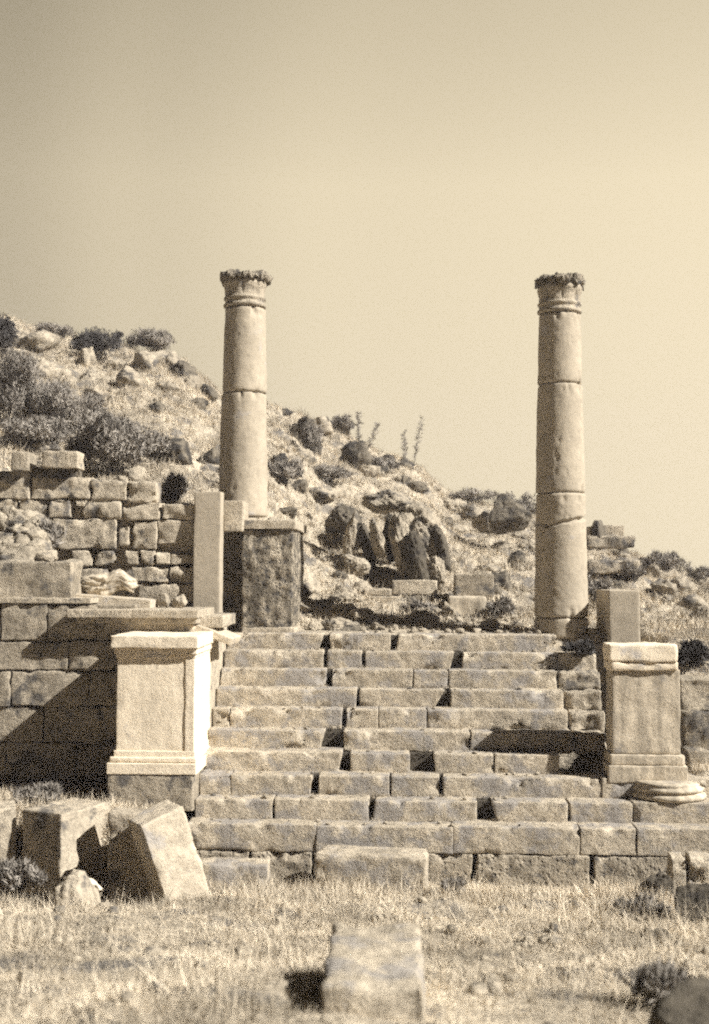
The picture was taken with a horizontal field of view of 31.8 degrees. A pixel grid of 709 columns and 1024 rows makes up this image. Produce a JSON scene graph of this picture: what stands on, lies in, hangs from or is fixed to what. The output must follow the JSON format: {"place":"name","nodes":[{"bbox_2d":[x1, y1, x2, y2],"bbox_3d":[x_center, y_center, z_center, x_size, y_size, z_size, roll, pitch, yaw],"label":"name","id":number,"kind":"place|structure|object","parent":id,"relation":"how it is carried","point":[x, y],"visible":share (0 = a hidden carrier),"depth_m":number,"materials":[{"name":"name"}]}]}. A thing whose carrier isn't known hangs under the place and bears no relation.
{"place":"outdoors","nodes":[
{"label":"outdoors","id":0,"kind":"place"},
{"bbox_2d":[0,314,708,1023],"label":"ground","id":1,"kind":"structure","parent":0,"point":[572,760],"depth_m":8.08,"materials":[{"name":"plant"}]},
{"bbox_2d":[0,800,16,861],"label":"stone block","id":2,"kind":"object","parent":1,"relation":"on","point":[8,839],"depth_m":10.23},
{"bbox_2d":[0,312,25,355],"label":"bush","id":3,"kind":"object","parent":1,"relation":"on","point":[8,332],"visible":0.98,"depth_m":22.14,"materials":[{"name":"grey plant"}]},
{"bbox_2d":[0,855,49,890],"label":"bush","id":4,"kind":"object","parent":1,"relation":"on","point":[17,875],"visible":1,"depth_m":9.49,"materials":[{"name":"grey plant"}]},
{"bbox_2d":[0,346,52,428],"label":"bush","id":5,"kind":"object","parent":1,"relation":"on","point":[14,383],"visible":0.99,"depth_m":17.86,"materials":[{"name":"grey plant"}]},
{"bbox_2d":[10,780,64,804],"bbox_3d":[-2.797,2.451,10.899,0.487,0.221,0.459,0,-3,2],"label":"bush","id":6,"kind":"object","parent":1,"relation":"on","point":[48,790],"visible":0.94,"depth_m":10.85,"materials":[{"name":"grey plant"}]},
{"bbox_2d":[0,413,75,448],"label":"bush","id":7,"kind":"object","parent":1,"relation":"on","point":[33,428],"visible":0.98,"depth_m":16.86,"materials":[{"name":"grey plant"}]},
{"bbox_2d":[18,329,60,352],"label":"rock","id":8,"kind":"object","parent":1,"relation":"on","point":[41,340],"visible":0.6,"depth_m":23.56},
{"bbox_2d":[32,437,60,451],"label":"rock","id":9,"kind":"object","parent":1,"relation":"on","point":[47,445],"visible":0.69,"depth_m":17.00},
{"bbox_2d":[36,321,75,337],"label":"bush","id":10,"kind":"object","parent":1,"relation":"on","point":[64,330],"visible":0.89,"depth_m":25.90,"materials":[{"name":"grey plant"}]},
{"bbox_2d":[12,377,109,427],"bbox_3d":[-4.361,-1.629,18.419,1.509,0.799,1.398,1,-3,-16],"label":"bush","id":11,"kind":"object","parent":1,"relation":"on","point":[62,402],"visible":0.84,"depth_m":18.12,"materials":[{"name":"grey plant"}]},
{"bbox_2d":[22,797,109,894],"bbox_3d":[-2.400,2.777,10.370,0.444,0.683,0.642,-1,-3,28],"label":"stone block","id":12,"kind":"object","parent":1,"relation":"on","point":[62,838],"depth_m":10.15,"materials":[{"name":"stone"}]},
{"bbox_2d":[0,603,139,787],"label":"terrace wall","id":13,"kind":"structure","parent":1,"relation":"on","point":[58,687],"depth_m":11.84,"materials":[{"name":"stone"}]},
{"bbox_2d":[0,558,82,597],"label":"stone block","id":14,"kind":"object","parent":13,"relation":"on","point":[21,577],"depth_m":11.97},
{"bbox_2d":[0,543,41,560],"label":"rubble stone","id":15,"kind":"object","parent":14,"relation":"on","point":[24,551],"visible":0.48,"depth_m":12.37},
{"bbox_2d":[0,597,98,603],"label":"coping slab","id":16,"kind":"structure","parent":13,"relation":"on","point":[56,600],"depth_m":11.87,"materials":[{"name":"stone"}]},
{"bbox_2d":[48,869,100,908],"bbox_3d":[-2.055,2.902,9.230,0.412,0.510,0.325,0,-3,2],"label":"rock","id":17,"kind":"object","parent":1,"relation":"on","point":[79,880],"visible":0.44,"depth_m":9.14,"materials":[{"name":"stone"}]},
{"bbox_2d":[76,347,95,366],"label":"rock","id":18,"kind":"object","parent":1,"relation":"on","point":[85,355],"visible":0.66,"depth_m":23.14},
{"bbox_2d":[68,325,123,359],"bbox_3d":[-5.015,-3.341,24.491,1.170,0.780,1.179,0,-3,2],"label":"bush","id":19,"kind":"object","parent":1,"relation":"on","point":[100,341],"visible":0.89,"depth_m":24.28,"materials":[{"name":"grey plant"}]},
{"bbox_2d":[0,471,193,606],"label":"masonry wall","id":20,"kind":"structure","parent":1,"relation":"on","point":[143,533],"depth_m":13.07,"materials":[{"name":"stone"}]},
{"bbox_2d":[11,451,36,471],"bbox_3d":[-3.501,-0.523,13.175,0.195,0.218,0.316,0,-3,2],"label":"stone block","id":21,"kind":"object","parent":20,"relation":"on","point":[23,461],"depth_m":13.03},
{"bbox_2d":[18,517,68,549],"bbox_3d":[-3.235,0.242,12.867,0.612,0.426,0.576,0,-3,2],"label":"bush","id":22,"kind":"object","parent":20,"relation":"attached to","point":[56,534],"visible":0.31,"depth_m":12.79,"materials":[{"name":"grey plant"}]},
{"bbox_2d":[44,468,81,477],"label":"bedding stone","id":23,"kind":"object","parent":20,"relation":"on","point":[59,473],"visible":0.79,"depth_m":13.14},
{"bbox_2d":[42,450,83,470],"bbox_3d":[-3.080,-0.543,13.160,0.387,0.190,0.303,0,-3,2],"label":"stone block","id":24,"kind":"object","parent":23,"relation":"on","point":[63,459],"depth_m":13.02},
{"bbox_2d":[64,410,159,473],"bbox_3d":[-3.114,-0.909,15.967,0.974,0.864,1.288,3,-4,-40],"label":"bush","id":25,"kind":"object","parent":1,"relation":"on","point":[114,437],"visible":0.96,"depth_m":15.75,"materials":[{"name":"grey plant"}]},
{"bbox_2d":[115,364,142,386],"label":"rock","id":26,"kind":"object","parent":1,"relation":"on","point":[128,375],"visible":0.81,"depth_m":21.40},
{"bbox_2d":[107,807,153,907],"bbox_3d":[-1.820,2.836,10.151,0.354,0.812,0.272,0,-3,2],"label":"stone block","id":27,"kind":"object","parent":1,"relation":"on","point":[126,870],"depth_m":10.03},
{"bbox_2d":[113,465,148,481],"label":"rock","id":28,"kind":"object","parent":1,"relation":"on","point":[134,472],"visible":0.38,"depth_m":15.78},
{"bbox_2d":[133,350,159,372],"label":"rock","id":29,"kind":"object","parent":1,"relation":"on","point":[145,359],"visible":0.71,"depth_m":23.45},
{"bbox_2d":[120,326,176,350],"bbox_3d":[-4.330,-3.649,26.375,1.253,0.562,1.082,0,-3,2],"label":"bush","id":30,"kind":"object","parent":1,"relation":"on","point":[145,335],"visible":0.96,"depth_m":26.12,"materials":[{"name":"grey plant"}]},
{"bbox_2d":[142,428,176,460],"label":"bush","id":31,"kind":"object","parent":1,"relation":"on","point":[163,442],"visible":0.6,"depth_m":16.42,"materials":[{"name":"grey plant"}]},
{"bbox_2d":[106,631,213,810],"bbox_3d":[-1.763,1.882,11.410,0.809,1.545,0.982,0,-3,2],"label":"pedestal","id":32,"kind":"object","parent":1,"relation":"on","point":[162,713],"visible":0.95,"depth_m":10.99,"materials":[{"name":"stone"}]},
{"bbox_2d":[67,607,213,633],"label":"cornice","id":33,"kind":"structure","parent":32,"relation":"on","point":[171,619],"depth_m":11.70,"materials":[{"name":"stone"}]},
{"bbox_2d":[76,593,158,607],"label":"stone slab","id":34,"kind":"structure","parent":33,"relation":"on","point":[122,600],"depth_m":12.15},
{"bbox_2d":[80,568,137,595],"bbox_3d":[-2.493,0.733,12.556,0.637,0.327,0.338,0,-3,2],"label":"marble fragment","id":35,"kind":"object","parent":34,"relation":"on","point":[113,582],"visible":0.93,"depth_m":12.44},
{"bbox_2d":[128,799,210,902],"bbox_3d":[-1.398,2.929,9.850,0.755,1.254,0.341,2,-3,-31],"label":"leaning slab","id":36,"kind":"object","parent":1,"relation":"on","point":[164,842],"depth_m":9.69,"materials":[{"name":"stone"}]},
{"bbox_2d":[161,471,192,500],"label":"bush","id":37,"kind":"object","parent":1,"relation":"on","point":[177,486],"visible":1,"depth_m":14.70,"materials":[{"name":"grey plant"}]},
{"bbox_2d":[163,438,192,464],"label":"rock","id":38,"kind":"object","parent":1,"relation":"on","point":[181,448],"visible":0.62,"depth_m":16.47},
{"bbox_2d":[168,360,196,377],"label":"rock","id":39,"kind":"object","parent":1,"relation":"on","point":[180,367],"visible":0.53,"depth_m":23.85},
{"bbox_2d":[193,492,223,612],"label":"upright slab","id":40,"kind":"structure","parent":1,"relation":"on","point":[208,537],"depth_m":12.96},
{"bbox_2d":[198,447,219,464],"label":"rock","id":41,"kind":"object","parent":1,"relation":"on","point":[211,456],"visible":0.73,"depth_m":16.76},
{"bbox_2d":[197,613,234,627],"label":"bedding slab","id":42,"kind":"structure","parent":1,"relation":"on","point":[218,620],"depth_m":11.93,"materials":[{"name":"stone"}]},
{"bbox_2d":[195,624,240,644],"bbox_3d":[-1.350,1.177,12.115,0.423,0.219,0.611,0,-3,2],"label":"cornice fragment","id":43,"kind":"object","parent":1,"relation":"on","point":[225,636],"visible":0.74,"depth_m":11.82,"materials":[{"name":"stone"}]},
{"bbox_2d":[210,627,226,726],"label":"parapet wall","id":44,"kind":"structure","parent":1,"relation":"on","point":[217,657],"depth_m":12.25,"materials":[{"name":"stone"}]},
{"bbox_2d":[222,532,242,631],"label":"recessed block","id":45,"kind":"structure","parent":1,"relation":"on","point":[232,578],"depth_m":13.59,"materials":[{"name":"stone"}]},
{"bbox_2d":[201,857,269,892],"bbox_3d":[-1.013,3.047,10.459,0.592,0.246,0.322,0,-3,2],"label":"stone block","id":46,"kind":"object","parent":1,"relation":"on","point":[215,867],"depth_m":10.31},
{"bbox_2d":[241,519,306,632],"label":"pier","id":47,"kind":"structure","parent":1,"relation":"on","point":[272,557],"depth_m":13.22,"materials":[{"name":"stone"}]},
{"bbox_2d":[223,500,248,532],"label":"lintel block","id":48,"kind":"structure","parent":47,"relation":"on","point":[235,514],"depth_m":13.17,"materials":[{"name":"stone"}]},
{"bbox_2d":[219,269,272,517],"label":"column","id":49,"kind":"structure","parent":47,"relation":"on","point":[243,468],"depth_m":13.94,"materials":[{"name":"stone"}]},
{"bbox_2d":[267,456,304,483],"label":"bush","id":50,"kind":"object","parent":1,"relation":"on","point":[291,469],"visible":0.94,"depth_m":18.30,"materials":[{"name":"grey plant"}]},
{"bbox_2d":[290,415,321,454],"bbox_3d":[-0.866,-1.212,21.852,0.571,0.969,0.472,0,-3,2],"label":"rock","id":51,"kind":"object","parent":1,"relation":"on","point":[297,429],"visible":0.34,"depth_m":21.75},
{"bbox_2d":[297,420,326,455],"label":"bush","id":52,"kind":"object","parent":1,"relation":"on","point":[312,438],"visible":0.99,"depth_m":21.21,"materials":[{"name":"grey plant"}]},
{"bbox_2d":[307,487,338,501],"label":"rock","id":53,"kind":"object","parent":1,"relation":"on","point":[322,494],"visible":0.84,"depth_m":19.45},
{"bbox_2d":[312,461,353,483],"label":"bush","id":54,"kind":"object","parent":1,"relation":"on","point":[326,473],"visible":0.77,"depth_m":20.54,"materials":[{"name":"grey plant"}]},
{"bbox_2d":[326,413,355,432],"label":"bush","id":55,"kind":"object","parent":1,"relation":"on","point":[345,421],"visible":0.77,"depth_m":25.40,"materials":[{"name":"grey plant"}]},
{"bbox_2d":[324,503,362,534],"bbox_3d":[-0.148,0.096,16.626,0.522,0.439,0.584,0,-3,2],"label":"rock","id":56,"kind":"object","parent":1,"relation":"on","point":[339,517],"visible":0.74,"depth_m":16.49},
{"bbox_2d":[343,510,357,554],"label":"rock","id":57,"kind":"object","parent":1,"relation":"on","point":[349,538],"visible":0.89,"depth_m":16.13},
{"bbox_2d":[0,879,708,1023],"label":"dry grass","id":58,"kind":"structure","parent":1,"relation":"on","point":[476,960],"depth_m":6.32,"materials":[{"name":"plant"}]},
{"bbox_2d":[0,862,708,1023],"bbox_3d":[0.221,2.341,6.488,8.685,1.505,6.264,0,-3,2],"label":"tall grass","id":59,"kind":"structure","parent":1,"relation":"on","point":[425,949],"depth_m":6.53,"materials":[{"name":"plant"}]},
{"bbox_2d":[0,803,708,1023],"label":"coarse grass","id":60,"kind":"structure","parent":1,"relation":"on","point":[179,977],"depth_m":6.32,"materials":[{"name":"plant"}]},
{"bbox_2d":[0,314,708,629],"bbox_3d":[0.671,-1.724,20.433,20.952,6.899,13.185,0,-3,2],"label":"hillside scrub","id":61,"kind":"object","parent":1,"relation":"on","point":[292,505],"visible":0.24,"depth_m":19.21,"materials":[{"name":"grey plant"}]},
{"bbox_2d":[0,788,708,917],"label":"foot weeds","id":62,"kind":"object","parent":1,"relation":"on","point":[616,890],"visible":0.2,"depth_m":9.61,"materials":[{"name":"beige plant"}]},
{"bbox_2d":[0,606,708,1023],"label":"stone chips","id":63,"kind":"object","parent":1,"relation":"on","point":[490,984],"visible":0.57,"depth_m":7.27,"materials":[{"name":"stone"}]},
{"bbox_2d":[0,624,708,833],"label":"ledge grass","id":64,"kind":"structure","parent":1,"relation":"on","point":[78,787],"depth_m":11.55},
{"bbox_2d":[339,440,371,470],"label":"rock","id":65,"kind":"object","parent":1,"relation":"on","point":[358,454],"visible":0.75,"depth_m":22.55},
{"bbox_2d":[341,554,370,577],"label":"rock","id":66,"kind":"object","parent":1,"relation":"on","point":[359,566],"visible":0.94,"depth_m":15.86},
{"bbox_2d":[315,845,428,892],"bbox_3d":[0.148,2.965,10.322,0.935,0.332,0.384,0,-3,5],"label":"stone block","id":67,"kind":"object","parent":1,"relation":"on","point":[345,860],"depth_m":10.15,"materials":[{"name":"stone"}]},
{"bbox_2d":[320,921,425,1022],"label":"stone block","id":68,"kind":"object","parent":1,"relation":"on","point":[379,968],"depth_m":4.57,"materials":[{"name":"stone"}]},
{"bbox_2d":[369,518,386,558],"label":"rock","id":69,"kind":"object","parent":1,"relation":"on","point":[378,543],"visible":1,"depth_m":16.04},
{"bbox_2d":[371,455,400,471],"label":"bush","id":70,"kind":"object","parent":1,"relation":"on","point":[390,462],"visible":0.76,"depth_m":23.43,"materials":[{"name":"grey plant"}]},
{"bbox_2d":[388,511,411,579],"bbox_3d":[0.677,0.539,16.103,0.491,1.099,0.346,0,-3,2],"label":"rock","id":71,"kind":"object","parent":1,"relation":"on","point":[398,528],"visible":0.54,"depth_m":16.01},
{"bbox_2d":[403,530,429,579],"bbox_3d":[0.804,0.679,15.851,0.345,0.910,0.369,-1,-3,28],"label":"rock","id":72,"kind":"object","parent":1,"relation":"on","point":[414,557],"visible":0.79,"depth_m":15.73,"materials":[{"name":"stone"}]},
{"bbox_2d":[398,501,438,530],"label":"rock","id":73,"kind":"object","parent":1,"relation":"on","point":[422,514],"visible":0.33,"depth_m":16.51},
{"bbox_2d":[361,488,412,514],"bbox_3d":[0.477,-0.145,17.238,0.765,0.361,0.814,0,-3,2],"label":"rock","id":74,"kind":"object","parent":73,"relation":"on","point":[385,502],"visible":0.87,"depth_m":17.01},
{"bbox_2d":[401,594,447,602],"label":"stone block","id":75,"kind":"structure","parent":1,"relation":"on","point":[434,597],"depth_m":15.30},
{"bbox_2d":[392,580,437,594],"bbox_3d":[0.751,0.943,15.555,0.573,0.199,0.416,0,-3,2],"label":"stone block","id":76,"kind":"object","parent":75,"relation":"on","point":[423,587],"depth_m":15.36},
{"bbox_2d":[412,521,437,577],"bbox_3d":[0.931,0.561,16.241,0.456,0.896,0.348,0,-3,2],"label":"rock","id":77,"kind":"object","parent":1,"relation":"on","point":[420,528],"visible":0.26,"depth_m":16.12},
{"bbox_2d":[427,555,445,589],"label":"rock","id":78,"kind":"object","parent":1,"relation":"on","point":[436,570],"visible":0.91,"depth_m":15.84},
{"bbox_2d":[429,524,450,571],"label":"rock","id":79,"kind":"object","parent":1,"relation":"on","point":[439,540],"visible":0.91,"depth_m":16.09,"materials":[{"name":"stone"}]},
{"bbox_2d":[188,631,708,892],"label":"staircase","id":80,"kind":"structure","parent":1,"relation":"on","point":[619,829],"depth_m":11.37,"materials":[{"name":"stone"}]},
{"bbox_2d":[205,646,566,822],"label":"joint weeds","id":81,"kind":"object","parent":80,"relation":"on","point":[393,770],"visible":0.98,"depth_m":11.68,"materials":[{"name":"grey plant"}]},
{"bbox_2d":[534,272,587,638],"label":"column","id":82,"kind":"structure","parent":80,"relation":"on","point":[561,596],"depth_m":13.27,"materials":[{"name":"stone"}]},
{"bbox_2d":[560,638,596,656],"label":"bush","id":83,"kind":"object","parent":80,"relation":"on","point":[580,648],"visible":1,"depth_m":12.52,"materials":[{"name":"grey plant"}]},
{"bbox_2d":[555,669,606,755],"bbox_3d":[2.231,1.944,12.253,0.458,0.766,1.283,0,-3,2],"label":"rubble masonry","id":84,"kind":"object","parent":80,"relation":"on","point":[580,689],"visible":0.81,"depth_m":12.14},
{"bbox_2d":[602,642,687,782],"bbox_3d":[2.620,1.804,11.275,0.709,1.244,0.382,0,-3,2],"label":"pedestal","id":85,"kind":"object","parent":80,"relation":"on","point":[643,742],"visible":0.98,"depth_m":11.13,"materials":[{"name":"stone"}]},
{"bbox_2d":[632,780,706,802],"bbox_3d":[2.799,2.470,11.127,0.677,0.158,0.672,0,-3,2],"label":"column base","id":86,"kind":"object","parent":80,"relation":"on","point":[670,791],"visible":0.84,"depth_m":10.87,"materials":[{"name":"stone"}]},
{"bbox_2d":[448,595,485,615],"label":"stone block","id":87,"kind":"structure","parent":1,"relation":"on","point":[476,603],"depth_m":14.63,"materials":[{"name":"stone"}]},
{"bbox_2d":[453,574,493,596],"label":"stone block","id":88,"kind":"structure","parent":87,"relation":"on","point":[474,584],"depth_m":15.04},
{"bbox_2d":[447,487,498,502],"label":"bush","id":89,"kind":"object","parent":1,"relation":"on","point":[473,494],"visible":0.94,"depth_m":24.12,"materials":[{"name":"grey plant"}]},
{"bbox_2d":[471,510,492,533],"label":"rock","id":90,"kind":"object","parent":1,"relation":"on","point":[480,523],"visible":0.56,"depth_m":20.81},
{"bbox_2d":[484,592,516,618],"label":"bush","id":91,"kind":"object","parent":1,"relation":"on","point":[501,603],"visible":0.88,"depth_m":14.45,"materials":[{"name":"grey plant"}]},
{"bbox_2d":[489,493,532,534],"bbox_3d":[2.506,0.028,19.964,0.722,0.684,0.692,0,-3,2],"label":"rock","id":92,"kind":"object","parent":1,"relation":"on","point":[508,514],"visible":1,"depth_m":19.74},
{"bbox_2d":[505,490,535,514],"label":"bush","id":93,"kind":"object","parent":1,"relation":"on","point":[527,505],"visible":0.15,"depth_m":22.62,"materials":[{"name":"grey plant"}]},
{"bbox_2d":[587,575,615,602],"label":"bush","id":94,"kind":"object","parent":1,"relation":"on","point":[595,585],"visible":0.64,"depth_m":15.88,"materials":[{"name":"grey plant"}]},
{"bbox_2d":[586,534,635,549],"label":"stone block","id":95,"kind":"structure","parent":1,"relation":"on","point":[614,541],"depth_m":19.86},
{"bbox_2d":[587,559,639,574],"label":"stone block","id":96,"kind":"structure","parent":1,"relation":"on","point":[603,566],"depth_m":18.46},
{"bbox_2d":[596,589,639,642],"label":"stone block","id":97,"kind":"structure","parent":1,"relation":"on","point":[618,615],"depth_m":12.92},
{"bbox_2d":[619,562,647,580],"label":"bush","id":98,"kind":"object","parent":1,"relation":"on","point":[634,575],"visible":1,"depth_m":18.42,"materials":[{"name":"grey plant"}]},
{"bbox_2d":[611,890,673,920],"bbox_3d":[2.012,2.819,8.830,0.420,0.280,0.459,1,-3,-16],"label":"bush","id":99,"kind":"object","parent":1,"relation":"on","point":[644,901],"visible":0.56,"depth_m":8.76,"materials":[{"name":"grey plant"}]},
{"bbox_2d":[618,954,694,1007],"bbox_3d":[1.291,1.929,5.071,0.362,0.223,0.382,-2,-4,38],"label":"bush","id":100,"kind":"object","parent":1,"relation":"on","point":[665,976],"visible":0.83,"depth_m":5.04,"materials":[{"name":"grey plant"}]},
{"bbox_2d":[639,871,674,898],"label":"rock","id":101,"kind":"object","parent":1,"relation":"on","point":[658,879],"visible":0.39,"depth_m":9.50,"materials":[{"name":"stone"}]},
{"bbox_2d":[645,558,680,578],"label":"rock","id":102,"kind":"object","parent":1,"relation":"on","point":[657,571],"visible":0.53,"depth_m":22.35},
{"bbox_2d":[639,549,690,571],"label":"bush","id":103,"kind":"object","parent":1,"relation":"on","point":[670,560],"visible":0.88,"depth_m":22.43,"materials":[{"name":"grey plant"}]},
{"bbox_2d":[650,578,679,596],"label":"rock","id":104,"kind":"object","parent":1,"relation":"on","point":[659,586],"visible":0.77,"depth_m":18.20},
{"bbox_2d":[666,852,685,889],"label":"stone block","id":105,"kind":"structure","parent":1,"relation":"on","point":[676,868],"depth_m":10.11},
{"bbox_2d":[647,975,708,1023],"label":"rock","id":106,"kind":"object","parent":1,"relation":"on","point":[685,1001],"visible":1,"depth_m":3.98,"materials":[{"name":"stone"}]},
{"bbox_2d":[674,883,708,924],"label":"rock","id":107,"kind":"object","parent":1,"relation":"on","point":[700,893],"visible":0.56,"depth_m":8.33,"materials":[{"name":"stone"}]},
{"bbox_2d":[677,594,708,610],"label":"rock","id":108,"kind":"object","parent":1,"relation":"on","point":[693,602],"visible":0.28,"depth_m":16.47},
{"bbox_2d":[677,636,708,668],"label":"bush","id":109,"kind":"object","parent":1,"relation":"on","point":[692,652],"visible":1,"depth_m":12.65,"materials":[{"name":"black plant"}]},
{"bbox_2d":[680,674,708,763],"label":"rubble wall","id":110,"kind":"structure","parent":1,"relation":"on","point":[694,710],"depth_m":11.81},
{"bbox_2d":[684,565,708,580],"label":"bush","id":111,"kind":"object","parent":1,"relation":"on","point":[701,572],"visible":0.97,"depth_m":21.18,"materials":[{"name":"grey plant"}]},
{"bbox_2d":[685,851,708,883],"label":"stone block","id":112,"kind":"structure","parent":1,"relation":"on","point":[697,865],"depth_m":10.10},
{"bbox_2d":[0,0,708,570],"label":"sky","id":113,"kind":"structure","parent":0,"point":[404,175],"materials":[{"name":"beige"}]},
{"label":"rock","id":114,"kind":"object","parent":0,"visible":0},
{"bbox_2d":[358,523,375,565],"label":"rock","id":115,"kind":"object","parent":114,"relation":"on","point":[369,556],"visible":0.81,"depth_m":16.34,"materials":[{"name":"stone"}]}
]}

